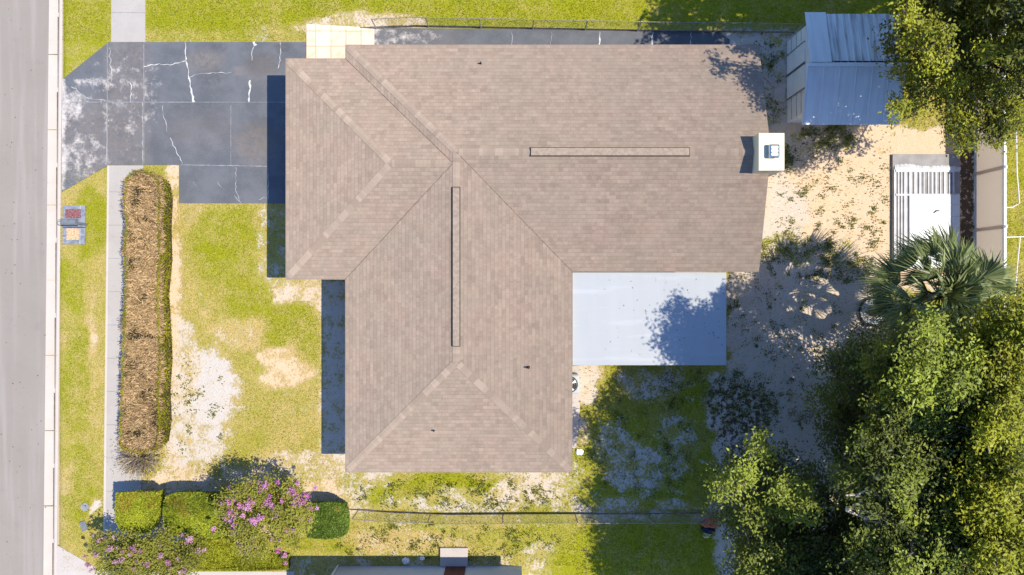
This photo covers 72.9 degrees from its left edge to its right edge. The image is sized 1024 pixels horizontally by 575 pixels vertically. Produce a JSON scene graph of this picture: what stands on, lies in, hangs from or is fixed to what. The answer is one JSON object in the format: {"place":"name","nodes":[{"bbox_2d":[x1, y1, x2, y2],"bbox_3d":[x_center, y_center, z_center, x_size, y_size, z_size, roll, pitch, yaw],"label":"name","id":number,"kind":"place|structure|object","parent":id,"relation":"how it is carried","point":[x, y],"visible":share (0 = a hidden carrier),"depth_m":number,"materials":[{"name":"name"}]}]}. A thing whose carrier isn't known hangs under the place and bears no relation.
{"place":"outdoors","nodes":[
{"label":"outdoors","id":0,"kind":"place"},
{"bbox_2d":[0,0,48,574],"bbox_3d":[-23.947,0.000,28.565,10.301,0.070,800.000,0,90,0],"label":"road","id":1,"kind":"structure","parent":0,"point":[24,38],"depth_m":28.59,"materials":[{"name":"grey asphalt"}]},
{"bbox_2d":[1,70,46,555],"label":"road grit","id":2,"kind":"object","parent":1,"relation":"on","point":[19,316],"visible":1,"depth_m":28.57,"materials":[{"name":"grey gravel"}]},
{"bbox_2d":[57,545,293,574],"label":"neighbour driveway","id":3,"kind":"structure","parent":0,"point":[69,566],"depth_m":28.49,"materials":[{"name":"concrete"}]},
{"bbox_2d":[62,42,305,202],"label":"driveway","id":4,"kind":"structure","parent":0,"point":[221,120],"depth_m":28.49,"materials":[{"name":"grey concrete"}]},
{"bbox_2d":[70,12,191,524],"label":"paving joints","id":5,"kind":"object","parent":4,"relation":"on","point":[107,142],"visible":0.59,"depth_m":28.48,"materials":[{"name":"concrete"}]},
{"bbox_2d":[72,32,691,204],"bbox_3d":[-5.366,-6.962,28.481,25.518,0.001,7.108,0,90,0],"label":"pavement crack","id":6,"kind":"object","parent":4,"relation":"on","point":[248,94],"visible":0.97,"depth_m":28.48,"materials":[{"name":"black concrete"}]},
{"bbox_2d":[331,564,521,574],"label":"neighbour house","id":7,"kind":"structure","parent":0,"point":[428,570],"depth_m":28.07,"materials":[{"name":"grey paint"}]},
{"bbox_2d":[444,566,465,574],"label":"door","id":8,"kind":"structure","parent":7,"relation":"in","point":[449,570],"depth_m":27.96,"materials":[{"name":"brown paint"}]},
{"bbox_2d":[59,0,1023,574],"bbox_3d":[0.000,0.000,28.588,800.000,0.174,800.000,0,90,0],"label":"ground","id":9,"kind":"structure","parent":0,"point":[215,364],"depth_m":28.52,"materials":[{"name":"green plant"}]},
{"bbox_2d":[43,0,62,574],"bbox_3d":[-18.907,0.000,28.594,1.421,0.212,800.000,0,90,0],"label":"kerb","id":10,"kind":"structure","parent":9,"relation":"on","point":[52,363],"depth_m":28.60,"materials":[{"name":"concrete"}]},
{"bbox_2d":[43,54,57,506],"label":"kerb joints","id":11,"kind":"object","parent":10,"relation":"on","point":[51,355],"visible":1,"depth_m":28.51,"materials":[{"name":"grey concrete"}]},
{"bbox_2d":[52,0,58,574],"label":"gutter dirt line","id":12,"kind":"object","parent":10,"relation":"on","point":[55,300],"visible":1,"depth_m":28.53,"materials":[{"name":"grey soil"}]},
{"bbox_2d":[57,219,87,225],"bbox_3d":[-17.604,-2.593,27.890,0.804,1.220,0.260,0,90,0],"label":"mailbox","id":13,"kind":"object","parent":9,"relation":"on","point":[69,222],"visible":1,"depth_m":27.31,"materials":[{"name":"grey plastic"}]},
{"bbox_2d":[63,205,85,243],"bbox_3d":[-17.980,-2.574,28.476,0.922,0.068,1.603,0,90,0],"label":"mailbox bed","id":14,"kind":"object","parent":9,"relation":"on","point":[74,234],"visible":0.97,"depth_m":28.45,"materials":[{"name":"grey stone"}]},
{"bbox_2d":[79,521,87,531],"bbox_3d":[-17.605,9.803,28.480,0.240,0.050,0.400,-20,90,0],"label":"meter cover","id":15,"kind":"object","parent":9,"relation":"on","point":[83,525],"visible":1,"depth_m":28.45,"materials":[{"name":"grey plastic"}]},
{"bbox_2d":[81,503,88,510],"bbox_3d":[-17.553,9.013,28.479,0.340,0.042,0.340,0,90,0],"label":"utility cover","id":16,"kind":"object","parent":9,"relation":"on","point":[84,506],"visible":1,"depth_m":28.46,"materials":[{"name":"metal"}]},
{"bbox_2d":[103,165,108,569],"bbox_3d":[-16.678,3.329,28.498,0.092,0.040,16.686,1,90,0],"label":"footpath edge","id":17,"kind":"object","parent":9,"relation":"on","point":[105,424],"visible":0.86,"depth_m":28.48,"materials":[{"name":"concrete"}]},
{"bbox_2d":[103,0,145,574],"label":"footpath","id":18,"kind":"structure","parent":9,"relation":"on","point":[127,27],"depth_m":28.48,"materials":[{"name":"concrete"}]},
{"bbox_2d":[104,443,170,487],"bbox_3d":[-15.263,6.860,27.882,2.966,1.268,2.581,0,90,0],"label":"bare shrub","id":19,"kind":"object","parent":9,"relation":"on","point":[140,462],"visible":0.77,"depth_m":27.90,"materials":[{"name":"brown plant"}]},
{"bbox_2d":[114,489,165,533],"bbox_3d":[-14.708,8.820,27.781,1.767,1.515,1.743,0,90,0],"label":"box hedge","id":20,"kind":"object","parent":9,"relation":"on","point":[133,508],"visible":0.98,"depth_m":27.14,"materials":[{"name":"green plant"}]},
{"bbox_2d":[116,168,173,455],"bbox_3d":[-14.715,0.983,27.895,2.022,1.269,11.474,0,90,0],"label":"dead hedge","id":21,"kind":"object","parent":9,"relation":"on","point":[144,425],"visible":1,"depth_m":27.49,"materials":[{"name":"brown plant"}]},
{"bbox_2d":[82,520,212,574],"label":"crepe myrtle","id":22,"kind":"object","parent":9,"relation":"on","point":[117,559],"visible":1,"depth_m":26.38,"materials":[{"name":"green plant"}]},
{"bbox_2d":[164,490,171,494],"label":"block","id":23,"kind":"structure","parent":9,"relation":"on","point":[166,492],"depth_m":28.33,"materials":[{"name":"concrete"}]},
{"bbox_2d":[162,490,235,538],"bbox_3d":[-12.310,8.927,27.776,2.786,1.503,1.895,0,90,0],"label":"box hedge","id":24,"kind":"object","parent":9,"relation":"on","point":[186,511],"visible":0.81,"depth_m":27.13,"materials":[{"name":"green plant"}]},
{"bbox_2d":[191,536,290,570],"bbox_3d":[-11.197,10.885,28.355,4.285,0.458,1.426,0,90,0],"label":"hedge","id":25,"kind":"object","parent":9,"relation":"on","point":[221,556],"visible":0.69,"depth_m":28.27,"materials":[{"name":"green plant"}]},
{"bbox_2d":[206,468,318,569],"bbox_3d":[-9.509,8.937,26.898,4.520,3.405,4.266,0,90,0],"label":"crepe myrtle","id":26,"kind":"object","parent":9,"relation":"on","point":[256,499],"visible":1,"depth_m":25.91,"materials":[{"name":"green plant"}]},
{"bbox_2d":[303,500,349,539],"bbox_3d":[-7.299,9.165,27.835,1.884,1.388,1.531,0,90,0],"label":"box hedge","id":27,"kind":"object","parent":9,"relation":"on","point":[332,518],"visible":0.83,"depth_m":27.25,"materials":[{"name":"green plant"}]},
{"bbox_2d":[306,24,373,57],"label":"paved patio","id":28,"kind":"structure","parent":9,"relation":"on","point":[327,41],"depth_m":28.48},
{"bbox_2d":[402,557,409,563],"bbox_3d":[-4.363,11.213,28.432,0.315,0.157,0.283,-18,90,0],"label":"stone","id":29,"kind":"object","parent":9,"relation":"on","point":[405,560],"visible":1,"depth_m":28.41,"materials":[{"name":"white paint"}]},
{"bbox_2d":[440,547,467,566],"bbox_3d":[-2.382,11.053,28.450,1.132,0.140,0.763,0,90,0],"label":"door step","id":30,"kind":"object","parent":9,"relation":"on","point":[453,556],"depth_m":28.38,"materials":[{"name":"concrete"}]},
{"bbox_2d":[171,39,891,566],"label":"weeds","id":31,"kind":"object","parent":9,"relation":"on","point":[815,275],"visible":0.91,"depth_m":28.46,"materials":[{"name":"green plant"}]},
{"bbox_2d":[286,45,783,471],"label":"house","id":32,"kind":"structure","parent":9,"relation":"on","point":[457,216],"depth_m":25.46,"materials":[{"name":"brown"}]},
{"bbox_2d":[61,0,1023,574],"bbox_3d":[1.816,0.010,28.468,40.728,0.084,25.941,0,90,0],"label":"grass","id":33,"kind":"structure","parent":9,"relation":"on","point":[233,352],"depth_m":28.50,"materials":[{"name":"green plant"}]},
{"bbox_2d":[1006,132,1019,207],"bbox_3d":[20.188,-4.760,28.000,0.667,0.039,3.122,0,90,0],"label":"pipe rail","id":34,"kind":"object","parent":33,"relation":"on","point":[1017,175],"visible":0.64,"depth_m":27.99,"materials":[{"name":"white metal"}]},
{"bbox_2d":[374,28,729,44],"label":"side walk","id":35,"kind":"structure","parent":9,"relation":"on","point":[419,36],"depth_m":28.49,"materials":[{"name":"grey concrete"}]},
{"bbox_2d":[572,366,579,447],"bbox_3d":[2.316,4.908,28.500,0.947,0.040,3.368,0,90,0],"label":"pad","id":36,"kind":"object","parent":9,"relation":"on","point":[575,410],"visible":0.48,"depth_m":28.48,"materials":[{"name":"concrete"}]},
{"bbox_2d":[572,372,578,393],"bbox_3d":[2.302,3.875,28.080,0.780,0.800,0.780,0,90,0],"label":"air conditioner","id":37,"kind":"object","parent":36,"relation":"on","point":[575,382],"visible":0.38,"depth_m":27.70,"materials":[{"name":"metal"}]},
{"bbox_2d":[575,449,583,454],"bbox_3d":[2.775,6.755,28.436,0.343,0.149,0.273,0,90,0],"label":"stone","id":38,"kind":"object","parent":9,"relation":"on","point":[579,451],"visible":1,"depth_m":28.41,"materials":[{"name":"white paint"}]},
{"bbox_2d":[371,17,804,33],"bbox_3d":[3.001,-10.612,28.005,17.209,1.090,0.168,1,90,0],"label":"chain link fence","id":39,"kind":"object","parent":9,"relation":"on","point":[585,28],"visible":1,"depth_m":28.07,"materials":[{"name":"metal"}]},
{"bbox_2d":[351,509,836,524],"bbox_3d":[4.079,9.222,27.930,20.840,1.240,0.247,0,90,0],"label":"chain link fence","id":40,"kind":"object","parent":9,"relation":"on","point":[466,514],"visible":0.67,"depth_m":28.01,"materials":[{"name":"metal"}]},
{"bbox_2d":[701,518,717,537],"bbox_3d":[8.043,9.805,28.346,0.891,0.328,0.678,-44,90,0],"label":"cloth heap","id":41,"kind":"object","parent":9,"relation":"on","point":[707,529],"visible":0.94,"depth_m":28.29,"materials":[{"name":"fabric"}]},
{"bbox_2d":[569,128,891,569],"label":"fallen leaves","id":42,"kind":"object","parent":9,"relation":"on","point":[708,394],"visible":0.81,"depth_m":28.48,"materials":[{"name":"brown plant"}]},
{"bbox_2d":[762,67,780,87],"bbox_3d":[10.605,-8.618,28.470,0.950,0.030,0.300,43,90,0],"label":"board","id":43,"kind":"object","parent":9,"relation":"on","point":[772,79],"visible":0.79,"depth_m":28.45,"materials":[{"name":"grey wood"}]},
{"bbox_2d":[773,83,785,102],"bbox_3d":[11.000,-8.013,28.480,0.450,0.020,0.800,6,90,0],"label":"plywood sheet","id":44,"kind":"object","parent":9,"relation":"on","point":[779,92],"visible":1,"depth_m":28.47,"materials":[{"name":"grey wood"}]},
{"bbox_2d":[696,425,929,574],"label":"oak tree","id":45,"kind":"object","parent":9,"relation":"on","point":[775,498],"visible":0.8,"depth_m":22.28,"materials":[{"name":"green plant"}]},
{"bbox_2d":[786,12,906,124],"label":"shed","id":46,"kind":"structure","parent":9,"relation":"on","point":[833,74],"depth_m":26.44,"materials":[{"name":"metal"}]},
{"bbox_2d":[786,41,804,75],"bbox_3d":[11.290,-9.097,27.580,0.047,1.740,0.831,0,90,0],"label":"door","id":47,"kind":"structure","parent":46,"relation":"in","point":[796,57],"depth_m":27.48,"materials":[{"name":"metal"}]},
{"bbox_2d":[786,63,804,99],"bbox_3d":[11.290,-8.169,27.580,0.047,1.740,0.963,0,90,0],"label":"door","id":48,"kind":"structure","parent":46,"relation":"in","point":[795,80],"depth_m":27.48,"materials":[{"name":"metal"}]},
{"bbox_2d":[858,297,883,326],"bbox_3d":[14.842,0.987,28.437,1.289,0.121,1.249,0,90,0],"label":"planter ring","id":49,"kind":"object","parent":9,"relation":"on","point":[860,312],"visible":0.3,"depth_m":28.42,"materials":[{"name":"stone"}]},
{"bbox_2d":[798,297,1020,574],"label":"oak tree","id":50,"kind":"object","parent":9,"relation":"on","point":[902,390],"visible":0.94,"depth_m":19.48,"materials":[{"name":"green plant"}]},
{"bbox_2d":[845,464,898,538],"bbox_3d":[10.719,6.372,19.993,1.957,1.006,2.360,-37,90,0],"label":"dead branch","id":51,"kind":"object","parent":50,"relation":"attached to","point":[849,510],"visible":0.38,"depth_m":19.81,"materials":[{"name":"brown wood"}]},
{"bbox_2d":[891,154,960,268],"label":"platform","id":52,"kind":"structure","parent":9,"relation":"on","point":[925,191],"depth_m":28.37,"materials":[{"name":"wood"}]},
{"bbox_2d":[855,221,1022,352],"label":"palm tree","id":53,"kind":"object","parent":9,"relation":"on","point":[975,275],"visible":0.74,"depth_m":23.48,"materials":[{"name":"green plant"}]},
{"bbox_2d":[867,0,1023,158],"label":"oak tree","id":54,"kind":"object","parent":9,"relation":"on","point":[955,62],"visible":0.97,"depth_m":22.19,"materials":[{"name":"green plant"}]},
{"bbox_2d":[901,0,1023,79],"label":"oak tree","id":55,"kind":"object","parent":9,"relation":"on","point":[1019,47],"visible":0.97,"depth_m":19.91,"materials":[{"name":"green plant"}]},
{"bbox_2d":[932,274,1023,574],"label":"oak tree","id":56,"kind":"object","parent":9,"relation":"on","point":[993,536],"visible":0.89,"depth_m":18.43,"materials":[{"name":"green plant"}]},
{"bbox_2d":[973,24,1007,306],"bbox_3d":[19.020,0.912,27.575,0.150,1.850,25.825,0,90,0],"label":"vinyl fence","id":57,"kind":"object","parent":9,"relation":"on","point":[989,175],"visible":0.18,"depth_m":27.53,"materials":[{"name":"white paint"}]},
{"bbox_2d":[1015,237,1020,295],"bbox_3d":[20.418,-0.867,28.000,0.052,0.039,2.388,5,90,0],"label":"pipe rail","id":58,"kind":"object","parent":9,"relation":"on","point":[1017,259],"visible":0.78,"depth_m":27.98,"materials":[{"name":"white metal"}]},
{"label":"patio slab","id":59,"kind":"structure","parent":9,"relation":"on","visible":0},
{"bbox_2d":[572,272,725,364],"bbox_3d":[5.193,1.182,27.342,5.822,2.296,3.514,0,90,0],"label":"patio cover","id":60,"kind":"object","parent":59,"relation":"on","point":[599,316],"visible":0.98,"depth_m":26.20,"materials":[{"name":"white metal"}]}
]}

